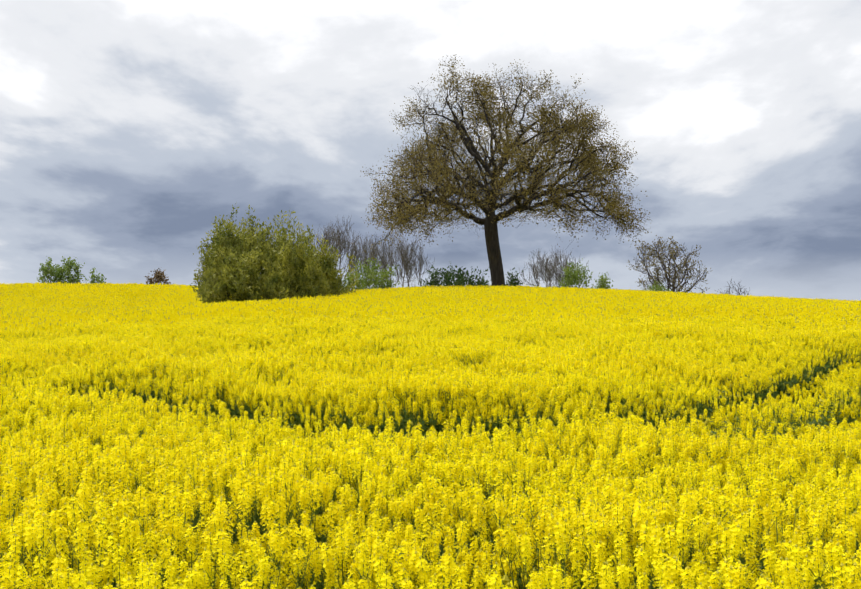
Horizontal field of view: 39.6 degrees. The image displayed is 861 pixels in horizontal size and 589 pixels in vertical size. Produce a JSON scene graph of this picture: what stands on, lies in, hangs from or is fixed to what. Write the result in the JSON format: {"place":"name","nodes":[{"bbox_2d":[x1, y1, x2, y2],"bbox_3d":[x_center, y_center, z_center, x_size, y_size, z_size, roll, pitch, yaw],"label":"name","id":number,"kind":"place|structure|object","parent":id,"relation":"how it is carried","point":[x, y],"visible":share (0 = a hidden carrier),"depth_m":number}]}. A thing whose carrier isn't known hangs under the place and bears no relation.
{"place":"outdoors","nodes":[
{"label":"outdoors","id":0,"kind":"place"},
{"bbox_2d":[0,0,860,300],"label":"sky","id":1,"kind":"structure","parent":0,"point":[127,126]},
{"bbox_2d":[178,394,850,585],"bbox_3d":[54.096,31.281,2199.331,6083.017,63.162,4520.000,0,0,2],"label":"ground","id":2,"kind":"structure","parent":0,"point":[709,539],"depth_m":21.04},
{"bbox_2d":[37,256,62,283],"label":"bush","id":3,"kind":"object","parent":2,"relation":"on","point":[50,272],"visible":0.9,"depth_m":237.19},
{"bbox_2d":[52,256,84,283],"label":"bush","id":4,"kind":"object","parent":2,"relation":"on","point":[68,267],"visible":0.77,"depth_m":239.70},
{"bbox_2d":[82,267,106,283],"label":"bush","id":5,"kind":"object","parent":2,"relation":"on","point":[97,279],"visible":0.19,"depth_m":233.62},
{"bbox_2d":[145,268,173,284],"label":"bush","id":6,"kind":"object","parent":2,"relation":"on","point":[158,278],"visible":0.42,"depth_m":237.20},
{"bbox_2d":[190,204,359,303],"bbox_3d":[-8.610,-1.643,65.939,9.479,6.814,8.906,0,0,2],"label":"willow bush","id":7,"kind":"object","parent":2,"relation":"on","point":[250,263],"visible":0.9,"depth_m":64.40},
{"bbox_2d":[312,221,340,264],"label":"bare shrub","id":8,"kind":"object","parent":2,"relation":"on","point":[328,234],"visible":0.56,"depth_m":102.87},
{"bbox_2d":[316,216,365,275],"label":"bare shrub","id":9,"kind":"object","parent":2,"relation":"on","point":[340,242],"visible":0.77,"depth_m":106.03},
{"bbox_2d":[345,229,374,285],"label":"bare shrub","id":10,"kind":"object","parent":2,"relation":"on","point":[360,251],"visible":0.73,"depth_m":108.24},
{"bbox_2d":[342,257,400,289],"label":"hedge bush","id":11,"kind":"object","parent":2,"relation":"on","point":[373,275],"visible":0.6,"depth_m":99.72},
{"bbox_2d":[357,235,397,288],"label":"bare shrub","id":12,"kind":"object","parent":2,"relation":"on","point":[378,254],"visible":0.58,"depth_m":104.06},
{"bbox_2d":[367,232,417,286],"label":"bare shrub","id":13,"kind":"object","parent":2,"relation":"on","point":[398,252],"visible":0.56,"depth_m":112.51},
{"bbox_2d":[395,238,434,286],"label":"bare shrub","id":14,"kind":"object","parent":2,"relation":"on","point":[410,267],"visible":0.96,"depth_m":105.74},
{"bbox_2d":[418,263,491,286],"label":"hedge bush","id":15,"kind":"object","parent":2,"relation":"on","point":[460,280],"visible":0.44,"depth_m":100.38},
{"bbox_2d":[361,55,650,286],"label":"oak tree","id":16,"kind":"object","parent":2,"relation":"on","point":[487,204],"visible":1,"depth_m":90.89},
{"bbox_2d":[504,267,522,285],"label":"hedge bush","id":17,"kind":"object","parent":2,"relation":"on","point":[512,279],"visible":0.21,"depth_m":96.57},
{"bbox_2d":[519,251,560,287],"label":"bare shrub","id":18,"kind":"object","parent":2,"relation":"on","point":[548,275],"visible":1,"depth_m":111.55},
{"bbox_2d":[527,245,572,286],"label":"bare shrub","id":19,"kind":"object","parent":2,"relation":"on","point":[555,262],"visible":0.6,"depth_m":117.32},
{"bbox_2d":[554,254,593,287],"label":"bush","id":20,"kind":"object","parent":2,"relation":"on","point":[564,265],"visible":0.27,"depth_m":113.49},
{"bbox_2d":[556,258,592,288],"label":"hedge bush","id":21,"kind":"object","parent":2,"relation":"on","point":[573,279],"visible":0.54,"depth_m":109.35},
{"bbox_2d":[591,273,612,289],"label":"hedge bush","id":22,"kind":"object","parent":2,"relation":"on","point":[602,280],"visible":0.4,"depth_m":111.10},
{"bbox_2d":[641,280,671,291],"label":"hedge bush","id":23,"kind":"object","parent":2,"relation":"on","point":[656,289],"visible":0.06,"depth_m":148.53},
{"bbox_2d":[628,235,712,292],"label":"tree","id":24,"kind":"object","parent":2,"relation":"on","point":[673,256],"visible":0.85,"depth_m":158.21},
{"bbox_2d":[715,279,749,294],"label":"bare bush","id":25,"kind":"object","parent":2,"relation":"on","point":[734,288],"visible":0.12,"depth_m":162.81}
]}

